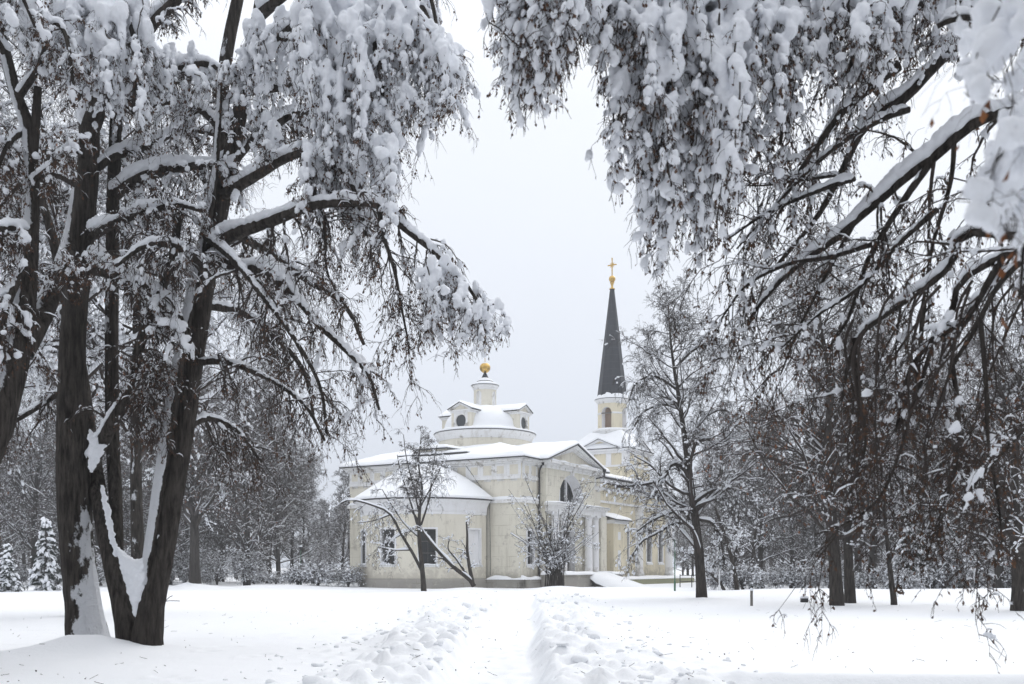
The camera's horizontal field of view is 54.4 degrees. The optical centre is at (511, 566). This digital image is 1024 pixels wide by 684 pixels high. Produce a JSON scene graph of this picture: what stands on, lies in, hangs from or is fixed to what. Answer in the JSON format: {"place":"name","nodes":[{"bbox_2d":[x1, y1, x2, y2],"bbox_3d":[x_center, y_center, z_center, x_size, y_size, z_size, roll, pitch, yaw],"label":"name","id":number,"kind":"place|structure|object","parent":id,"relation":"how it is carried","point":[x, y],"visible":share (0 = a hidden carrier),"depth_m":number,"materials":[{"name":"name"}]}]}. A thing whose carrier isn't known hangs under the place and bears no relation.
{"place":"outdoors","nodes":[
{"label":"outdoors","id":0,"kind":"place"},
{"bbox_2d":[0,568,1023,683],"bbox_3d":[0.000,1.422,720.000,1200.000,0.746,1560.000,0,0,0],"label":"snow ground","id":1,"kind":"structure","parent":0,"point":[886,642],"depth_m":21.30,"materials":[{"name":"white snow"}]},
{"bbox_2d":[0,543,24,591],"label":"fir tree","id":2,"kind":"object","parent":1,"relation":"on","point":[7,561],"visible":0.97,"depth_m":61.76,"materials":[{"name":"grey plant"}]},
{"bbox_2d":[0,426,33,556],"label":"tree","id":3,"kind":"object","parent":1,"relation":"on","point":[1,527],"visible":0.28,"depth_m":96.18,"materials":[{"name":"grey plant"}]},
{"bbox_2d":[0,425,36,559],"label":"tree","id":4,"kind":"object","parent":1,"relation":"on","point":[16,513],"visible":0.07,"depth_m":109.63,"materials":[{"name":"grey plant"}]},
{"bbox_2d":[10,558,29,581],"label":"bush","id":5,"kind":"object","parent":1,"relation":"on","point":[21,570],"visible":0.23,"depth_m":86.94,"materials":[{"name":"grey plant"}]},
{"bbox_2d":[3,429,49,571],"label":"tree","id":6,"kind":"object","parent":1,"relation":"on","point":[24,545],"visible":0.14,"depth_m":108.58,"materials":[{"name":"grey plant"}]},
{"bbox_2d":[0,362,58,570],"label":"tree","id":7,"kind":"object","parent":1,"relation":"on","point":[14,510],"visible":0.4,"depth_m":85.48,"materials":[{"name":"grey plant"}]},
{"bbox_2d":[1,424,60,570],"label":"tree","id":8,"kind":"object","parent":1,"relation":"on","point":[58,557],"visible":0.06,"depth_m":93.08,"materials":[{"name":"grey plant"}]},
{"bbox_2d":[23,517,62,590],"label":"fir tree","id":9,"kind":"object","parent":1,"relation":"on","point":[50,571],"visible":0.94,"depth_m":65.75,"materials":[{"name":"grey plant"}]},
{"bbox_2d":[0,30,106,500],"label":"lime tree","id":10,"kind":"object","parent":1,"relation":"on","point":[48,340],"visible":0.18,"depth_m":29.18,"materials":[{"name":"grey plant"}]},
{"bbox_2d":[0,0,111,463],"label":"lime tree","id":11,"kind":"object","parent":1,"relation":"on","point":[28,313],"visible":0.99,"depth_m":15.52,"materials":[{"name":"grey plant"}]},
{"bbox_2d":[5,377,129,559],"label":"tree","id":12,"kind":"object","parent":1,"relation":"on","point":[33,535],"visible":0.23,"depth_m":83.56,"materials":[{"name":"grey plant"}]},
{"bbox_2d":[15,334,129,534],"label":"tree","id":13,"kind":"object","parent":1,"relation":"on","point":[53,465],"visible":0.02,"depth_m":95.03,"materials":[{"name":"grey plant"}]},
{"bbox_2d":[21,386,153,585],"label":"tree","id":14,"kind":"object","parent":1,"relation":"on","point":[124,493],"visible":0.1,"depth_m":81.71,"materials":[{"name":"grey plant"}]},
{"bbox_2d":[94,534,130,583],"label":"bush","id":15,"kind":"object","parent":1,"relation":"on","point":[127,552],"visible":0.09,"depth_m":76.98,"materials":[{"name":"white plant"}]},
{"bbox_2d":[93,435,150,555],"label":"tree","id":16,"kind":"object","parent":1,"relation":"on","point":[127,500],"visible":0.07,"depth_m":96.48,"materials":[{"name":"grey plant"}]},
{"bbox_2d":[0,0,256,636],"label":"lime tree","id":17,"kind":"object","parent":1,"relation":"on","point":[120,44],"visible":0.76,"depth_m":17.81,"materials":[{"name":"black plant"}]},
{"bbox_2d":[0,36,299,424],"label":"lime tree","id":18,"kind":"object","parent":1,"relation":"on","point":[96,366],"visible":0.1,"depth_m":29.97,"materials":[{"name":"grey plant"}]},
{"bbox_2d":[120,364,210,547],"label":"tree","id":19,"kind":"object","parent":1,"relation":"on","point":[146,494],"visible":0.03,"depth_m":104.37,"materials":[{"name":"grey plant"}]},
{"bbox_2d":[0,113,333,558],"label":"lime tree","id":20,"kind":"object","parent":1,"relation":"on","point":[136,525],"visible":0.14,"depth_m":33.08,"materials":[{"name":"grey plant"}]},
{"bbox_2d":[124,409,222,584],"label":"tree","id":21,"kind":"object","parent":1,"relation":"on","point":[184,543],"visible":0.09,"depth_m":85.45,"materials":[{"name":"grey plant"}]},
{"bbox_2d":[170,540,189,583],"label":"bush","id":22,"kind":"object","parent":1,"relation":"on","point":[175,571],"visible":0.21,"depth_m":85.70,"materials":[{"name":"white plant"}]},
{"bbox_2d":[121,366,266,583],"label":"lime tree","id":23,"kind":"object","parent":1,"relation":"on","point":[194,507],"visible":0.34,"depth_m":69.72,"materials":[{"name":"grey plant"}]},
{"bbox_2d":[172,542,225,583],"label":"bush","id":24,"kind":"object","parent":1,"relation":"on","point":[186,561],"visible":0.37,"depth_m":85.52,"materials":[{"name":"white plant"}]},
{"bbox_2d":[149,365,251,560],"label":"tree","id":25,"kind":"object","parent":1,"relation":"on","point":[204,536],"visible":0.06,"depth_m":98.86,"materials":[{"name":"grey plant"}]},
{"bbox_2d":[175,460,232,575],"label":"tree","id":26,"kind":"object","parent":1,"relation":"on","point":[188,535],"visible":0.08,"depth_m":97.54,"materials":[{"name":"grey plant"}]},
{"bbox_2d":[185,549,235,584],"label":"bush","id":27,"kind":"object","parent":1,"relation":"on","point":[209,570],"visible":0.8,"depth_m":84.45,"materials":[{"name":"white plant"}]},
{"bbox_2d":[185,449,243,581],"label":"tree","id":28,"kind":"object","parent":1,"relation":"on","point":[223,553],"visible":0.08,"depth_m":103.42,"materials":[{"name":"grey plant"}]},
{"bbox_2d":[213,535,274,585],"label":"bush","id":29,"kind":"object","parent":1,"relation":"on","point":[242,567],"visible":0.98,"depth_m":80.34,"materials":[{"name":"white plant"}]},
{"bbox_2d":[203,380,288,582],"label":"tree","id":30,"kind":"object","parent":1,"relation":"on","point":[229,539],"visible":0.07,"depth_m":95.78,"materials":[{"name":"grey plant"}]},
{"bbox_2d":[231,566,266,583],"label":"bush","id":31,"kind":"object","parent":1,"relation":"on","point":[259,579],"visible":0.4,"depth_m":88.52,"materials":[{"name":"white plant"}]},
{"bbox_2d":[185,367,314,585],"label":"tree","id":32,"kind":"object","parent":1,"relation":"on","point":[250,542],"visible":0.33,"depth_m":81.45,"materials":[{"name":"grey plant"}]},
{"bbox_2d":[214,376,306,581],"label":"tree","id":33,"kind":"object","parent":1,"relation":"on","point":[269,505],"visible":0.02,"depth_m":100.38,"materials":[{"name":"grey plant"}]},
{"bbox_2d":[213,337,325,582],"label":"tree","id":34,"kind":"object","parent":1,"relation":"on","point":[271,499],"visible":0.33,"depth_m":92.92,"materials":[{"name":"grey plant"}]},
{"bbox_2d":[261,571,283,583],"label":"bush","id":35,"kind":"object","parent":1,"relation":"on","point":[269,579],"visible":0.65,"depth_m":88.31,"materials":[{"name":"white plant"}]},
{"bbox_2d":[212,384,340,582],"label":"tree","id":36,"kind":"object","parent":1,"relation":"on","point":[277,556],"visible":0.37,"depth_m":94.79,"materials":[{"name":"grey plant"}]},
{"bbox_2d":[40,0,513,645],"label":"lime tree","id":37,"kind":"object","parent":1,"relation":"on","point":[368,68],"visible":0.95,"depth_m":16.66,"materials":[{"name":"white plant"}]},
{"bbox_2d":[270,562,315,584],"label":"bush","id":38,"kind":"object","parent":1,"relation":"on","point":[290,574],"visible":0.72,"depth_m":74.69,"materials":[{"name":"white plant"}]},
{"bbox_2d":[272,443,329,579],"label":"tree","id":39,"kind":"object","parent":1,"relation":"on","point":[289,556],"visible":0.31,"depth_m":103.95,"materials":[{"name":"grey plant"}]},
{"bbox_2d":[286,451,332,566],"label":"tree","id":40,"kind":"object","parent":1,"relation":"on","point":[304,532],"visible":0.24,"depth_m":109.87,"materials":[{"name":"grey plant"}]},
{"bbox_2d":[286,500,332,566],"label":"tree","id":41,"kind":"object","parent":1,"relation":"on","point":[318,523],"visible":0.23,"depth_m":117.92,"materials":[{"name":"grey plant"}]},
{"bbox_2d":[293,557,343,586],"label":"bush","id":42,"kind":"object","parent":1,"relation":"on","point":[321,574],"visible":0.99,"depth_m":73.59,"materials":[{"name":"white plant"}]},
{"bbox_2d":[304,497,339,567],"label":"tree","id":43,"kind":"object","parent":1,"relation":"on","point":[322,531],"visible":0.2,"depth_m":120.09,"materials":[{"name":"grey plant"}]},
{"bbox_2d":[310,500,346,567],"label":"tree","id":44,"kind":"object","parent":1,"relation":"on","point":[323,520],"visible":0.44,"depth_m":111.85,"materials":[{"name":"grey plant"}]},
{"bbox_2d":[316,470,349,572],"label":"tree","id":45,"kind":"object","parent":1,"relation":"on","point":[344,525],"visible":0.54,"depth_m":99.76,"materials":[{"name":"grey plant"}]},
{"bbox_2d":[322,466,349,567],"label":"tree","id":46,"kind":"object","parent":1,"relation":"on","point":[341,486],"visible":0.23,"depth_m":104.96,"materials":[{"name":"grey plant"}]},
{"bbox_2d":[329,560,366,586],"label":"bush","id":47,"kind":"object","parent":1,"relation":"on","point":[347,576],"visible":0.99,"depth_m":74.42,"materials":[{"name":"white plant"}]},
{"bbox_2d":[326,425,456,590],"bbox_3d":[-7.482,-3.390,63.002,7.970,11.172,4.982,0,0,0],"label":"cherry tree","id":48,"kind":"object","parent":1,"relation":"on","point":[413,486],"visible":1,"depth_m":62.87,"materials":[{"name":"grey plant"}]},
{"bbox_2d":[386,505,480,586],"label":"broken tree","id":49,"kind":"object","parent":1,"relation":"on","point":[469,577],"visible":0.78,"depth_m":66.33,"materials":[{"name":"grey plant"}]},
{"bbox_2d":[3,419,1020,579],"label":"deep wood","id":50,"kind":"object","parent":1,"relation":"on","point":[764,564],"visible":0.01,"depth_m":129.41,"materials":[{"name":"grey plant"}]},
{"bbox_2d":[339,258,694,588],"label":"church","id":51,"kind":"structure","parent":1,"relation":"on","point":[490,448],"depth_m":77.89,"materials":[{"name":"beige paint"}]},
{"bbox_2d":[359,528,366,566],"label":"window","id":52,"kind":"structure","parent":51,"relation":"in","point":[365,537],"depth_m":75.54,"materials":[{"name":"white glass"}]},
{"bbox_2d":[379,527,396,566],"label":"window","id":53,"kind":"structure","parent":51,"relation":"in","point":[392,545],"depth_m":73.48,"materials":[{"name":"black glass"}]},
{"bbox_2d":[417,527,438,566],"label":"window","id":54,"kind":"structure","parent":51,"relation":"in","point":[427,550],"depth_m":72.88,"materials":[{"name":"black glass"}]},
{"bbox_2d":[466,528,482,566],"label":"window","id":55,"kind":"structure","parent":51,"relation":"in","point":[472,532],"depth_m":74.33,"materials":[{"name":"white paint"}]},
{"bbox_2d":[526,528,535,566],"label":"window","id":56,"kind":"structure","parent":51,"relation":"in","point":[528,564],"depth_m":75.54,"materials":[{"name":"white glass"}]},
{"bbox_2d":[559,477,582,504],"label":"lunette window","id":57,"kind":"structure","parent":51,"relation":"in","point":[564,489],"depth_m":80.63,"materials":[{"name":"grey glass"}]},
{"bbox_2d":[646,528,652,564],"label":"window","id":58,"kind":"structure","parent":51,"relation":"in","point":[647,563],"depth_m":97.26,"materials":[{"name":"white glass"}]},
{"bbox_2d":[657,533,663,564],"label":"window","id":59,"kind":"structure","parent":51,"relation":"in","point":[659,563],"depth_m":100.00,"materials":[{"name":"white glass"}]},
{"bbox_2d":[508,474,600,586],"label":"shrub","id":60,"kind":"object","parent":1,"relation":"on","point":[553,559],"visible":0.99,"depth_m":67.92,"materials":[{"name":"grey plant"}]},
{"bbox_2d":[574,266,788,597],"bbox_3d":[7.895,-5.951,47.456,9.846,16.167,8.149,0,0,0],"label":"lime tree","id":61,"kind":"object","parent":1,"relation":"on","point":[694,505],"visible":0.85,"depth_m":46.90,"materials":[{"name":"grey plant"}]},
{"bbox_2d":[672,501,694,574],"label":"tree","id":62,"kind":"object","parent":1,"relation":"on","point":[677,539],"visible":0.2,"depth_m":117.81,"materials":[{"name":"grey plant"}]},
{"bbox_2d":[673,495,715,574],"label":"tree","id":63,"kind":"object","parent":1,"relation":"on","point":[692,563],"visible":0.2,"depth_m":111.93,"materials":[{"name":"grey plant"}]},
{"bbox_2d":[678,546,725,589],"bbox_3d":[11.659,0.409,61.142,3.098,3.390,1.850,0,0,0],"label":"slender tree","id":64,"kind":"object","parent":1,"relation":"on","point":[691,552],"visible":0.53,"depth_m":60.98,"materials":[{"name":"white plant"}]},
{"bbox_2d":[694,503,726,568],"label":"tree","id":65,"kind":"object","parent":1,"relation":"on","point":[702,532],"visible":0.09,"depth_m":107.95,"materials":[{"name":"grey plant"}]},
{"bbox_2d":[688,431,754,572],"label":"tree","id":66,"kind":"object","parent":1,"relation":"on","point":[708,513],"visible":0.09,"depth_m":90.93,"materials":[{"name":"grey plant"}]},
{"bbox_2d":[693,443,750,589],"bbox_3d":[12.131,-2.707,57.735,3.422,9.374,5.785,0,0,12],"label":"slender tree","id":67,"kind":"object","parent":1,"relation":"on","point":[735,577],"visible":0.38,"depth_m":57.03,"materials":[{"name":"grey plant"}]},
{"bbox_2d":[706,563,739,589],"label":"bush","id":68,"kind":"object","parent":1,"relation":"on","point":[726,579],"visible":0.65,"depth_m":62.83,"materials":[{"name":"white plant"}]},
{"bbox_2d":[701,447,777,587],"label":"tree","id":69,"kind":"object","parent":1,"relation":"on","point":[726,557],"visible":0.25,"depth_m":72.58,"materials":[{"name":"grey plant"}]},
{"bbox_2d":[724,555,768,589],"bbox_3d":[14.785,0.566,64.041,3.414,2.900,4.132,0,0,-21],"label":"bush","id":70,"kind":"object","parent":1,"relation":"on","point":[751,576],"visible":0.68,"depth_m":63.54,"materials":[{"name":"white plant"}]},
{"bbox_2d":[478,0,1023,673],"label":"lime tree","id":71,"kind":"object","parent":1,"relation":"on","point":[710,66],"visible":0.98,"depth_m":9.29,"materials":[{"name":"white plant"}]},
{"bbox_2d":[726,501,777,570],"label":"tree","id":72,"kind":"object","parent":1,"relation":"on","point":[751,544],"visible":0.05,"depth_m":88.59,"materials":[{"name":"grey plant"}]},
{"bbox_2d":[725,468,782,588],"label":"slender tree","id":73,"kind":"object","parent":1,"relation":"on","point":[761,531],"visible":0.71,"depth_m":67.75,"materials":[{"name":"grey plant"}]},
{"bbox_2d":[712,403,812,587],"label":"tree","id":74,"kind":"object","parent":1,"relation":"on","point":[761,551],"visible":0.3,"depth_m":71.31,"materials":[{"name":"grey plant"}]},
{"bbox_2d":[731,432,814,566],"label":"tree","id":75,"kind":"object","parent":1,"relation":"on","point":[783,554],"visible":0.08,"depth_m":88.05,"materials":[{"name":"grey plant"}]},
{"bbox_2d":[764,566,791,588],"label":"bush","id":76,"kind":"object","parent":1,"relation":"on","point":[766,575],"visible":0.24,"depth_m":68.63,"materials":[{"name":"white plant"}]},
{"bbox_2d":[762,557,821,587],"bbox_3d":[18.249,0.617,64.644,4.002,2.809,3.307,0,0,33],"label":"bush","id":77,"kind":"object","parent":1,"relation":"on","point":[789,578],"visible":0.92,"depth_m":64.26,"materials":[{"name":"white plant"}]},
{"bbox_2d":[746,426,841,568],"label":"tree","id":78,"kind":"object","parent":1,"relation":"on","point":[807,529],"visible":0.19,"depth_m":83.67,"materials":[{"name":"grey plant"}]},
{"bbox_2d":[756,442,842,571],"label":"tree","id":79,"kind":"object","parent":1,"relation":"on","point":[787,540],"visible":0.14,"depth_m":83.31,"materials":[{"name":"grey plant"}]},
{"bbox_2d":[784,436,843,584],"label":"tree","id":80,"kind":"object","parent":1,"relation":"on","point":[815,542],"visible":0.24,"depth_m":80.23,"materials":[{"name":"grey plant"}]},
{"bbox_2d":[804,550,857,587],"bbox_3d":[20.475,0.188,64.881,3.756,3.064,4.217,0,0,-4],"label":"bush","id":81,"kind":"object","parent":1,"relation":"on","point":[822,581],"visible":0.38,"depth_m":64.43,"materials":[{"name":"white plant"}]},
{"bbox_2d":[693,208,975,605],"bbox_3d":[13.702,-5.832,39.778,12.572,16.068,11.204,0,0,0],"label":"lime tree","id":82,"kind":"object","parent":1,"relation":"on","point":[836,590],"visible":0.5,"depth_m":39.55,"materials":[{"name":"grey plant"}]},
{"bbox_2d":[825,573,867,588],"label":"bush","id":83,"kind":"object","parent":1,"relation":"on","point":[856,579],"visible":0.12,"depth_m":63.88,"materials":[{"name":"white plant"}]},
{"bbox_2d":[792,336,917,602],"bbox_3d":[14.379,-4.104,42.024,5.675,12.556,6.981,0,0,0],"label":"lime tree","id":84,"kind":"object","parent":1,"relation":"on","point":[849,588],"visible":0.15,"depth_m":42.15,"materials":[{"name":"grey plant"}]},
{"bbox_2d":[806,328,917,585],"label":"tree","id":85,"kind":"object","parent":1,"relation":"on","point":[856,556],"visible":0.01,"depth_m":80.70,"materials":[{"name":"grey plant"}]},
{"bbox_2d":[854,564,883,588],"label":"bush","id":86,"kind":"object","parent":1,"relation":"on","point":[872,576],"visible":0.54,"depth_m":67.60,"materials":[{"name":"white plant"}]},
{"bbox_2d":[814,440,926,604],"bbox_3d":[14.584,-1.637,39.893,4.618,7.633,4.799,0,0,0],"label":"slender tree","id":87,"kind":"object","parent":1,"relation":"on","point":[893,600],"visible":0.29,"depth_m":40.17,"materials":[{"name":"grey plant"}]},
{"bbox_2d":[807,309,940,588],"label":"tree","id":88,"kind":"object","parent":1,"relation":"on","point":[872,551],"visible":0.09,"depth_m":70.36,"materials":[{"name":"grey plant"}]},
{"bbox_2d":[870,547,938,588],"bbox_3d":[24.598,0.410,62.366,4.100,3.482,4.962,0,0,-21],"label":"bush","id":89,"kind":"object","parent":1,"relation":"on","point":[884,573],"visible":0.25,"depth_m":62.44,"materials":[{"name":"white plant"}]},
{"bbox_2d":[883,506,935,588],"bbox_3d":[24.588,-0.844,62.121,3.319,6.587,3.196,0,0,-16],"label":"fir tree","id":90,"kind":"object","parent":1,"relation":"on","point":[902,539],"visible":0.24,"depth_m":61.55,"materials":[{"name":"grey plant"}]},
{"bbox_2d":[886,566,939,588],"bbox_3d":[23.141,0.831,57.888,2.880,2.058,3.084,0,0,-33],"label":"bush","id":91,"kind":"object","parent":1,"relation":"on","point":[914,580],"visible":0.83,"depth_m":57.66,"materials":[{"name":"white plant"}]},
{"bbox_2d":[861,379,973,553],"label":"tree","id":92,"kind":"object","parent":1,"relation":"on","point":[923,455],"visible":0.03,"depth_m":75.63,"materials":[{"name":"grey plant"}]},
{"bbox_2d":[881,372,969,587],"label":"tree","id":93,"kind":"object","parent":1,"relation":"on","point":[930,469],"visible":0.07,"depth_m":72.02,"materials":[{"name":"grey plant"}]},
{"bbox_2d":[907,524,986,588],"bbox_3d":[27.105,-0.662,61.836,6.080,4.960,6.826,0,0,-21],"label":"bush","id":94,"kind":"object","parent":1,"relation":"on","point":[950,568],"visible":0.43,"depth_m":61.07,"materials":[{"name":"white plant"}]},
{"bbox_2d":[928,500,966,588],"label":"fir tree","id":95,"kind":"object","parent":1,"relation":"on","point":[957,584],"visible":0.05,"depth_m":67.61,"materials":[{"name":"grey plant"}]},
{"bbox_2d":[909,333,987,546],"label":"tree","id":96,"kind":"object","parent":1,"relation":"on","point":[941,377],"visible":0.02,"depth_m":85.16,"materials":[{"name":"grey plant"}]},
{"bbox_2d":[878,324,1023,610],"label":"lime tree","id":97,"kind":"object","parent":1,"relation":"on","point":[1014,532],"visible":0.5,"depth_m":35.17,"materials":[{"name":"grey plant"}]},
{"bbox_2d":[879,0,1023,329],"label":"young lime","id":98,"kind":"object","parent":1,"relation":"on","point":[989,40],"visible":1,"depth_m":3.31,"materials":[{"name":"white plant"}]},
{"bbox_2d":[921,530,991,588],"bbox_3d":[26.534,-0.427,61.965,6.105,4.437,5.439,0,0,-29],"label":"bush","id":99,"kind":"object","parent":1,"relation":"on","point":[939,582],"visible":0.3,"depth_m":61.17,"materials":[{"name":"white plant"}]},
{"bbox_2d":[908,304,1023,562],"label":"tree","id":100,"kind":"object","parent":1,"relation":"on","point":[965,368],"visible":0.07,"depth_m":77.03,"materials":[{"name":"grey plant"}]},
{"bbox_2d":[959,563,990,587],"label":"bush","id":101,"kind":"object","parent":1,"relation":"on","point":[981,581],"visible":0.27,"depth_m":67.68,"materials":[{"name":"white plant"}]},
{"bbox_2d":[932,386,1022,572],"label":"tree","id":102,"kind":"object","parent":1,"relation":"on","point":[980,525],"visible":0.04,"depth_m":77.32,"materials":[{"name":"grey plant"}]},
{"bbox_2d":[933,262,1023,587],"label":"tree","id":103,"kind":"object","parent":1,"relation":"on","point":[998,583],"visible":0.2,"depth_m":63.81,"materials":[{"name":"grey plant"}]},
{"bbox_2d":[977,568,1010,587],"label":"bush","id":104,"kind":"object","parent":1,"relation":"on","point":[1008,584],"visible":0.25,"depth_m":64.76,"materials":[{"name":"white plant"}]},
{"bbox_2d":[982,541,1010,585],"bbox_3d":[32.724,-0.285,64.267,5.218,4.257,5.857,0,0,-20],"label":"bush","id":105,"kind":"object","parent":1,"relation":"on","point":[1008,570],"visible":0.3,"depth_m":64.02,"materials":[{"name":"white plant"}]},
{"bbox_2d":[0,0,1023,567],"label":"sky","id":106,"kind":"structure","parent":0,"point":[530,221],"materials":[{"name":"white"}]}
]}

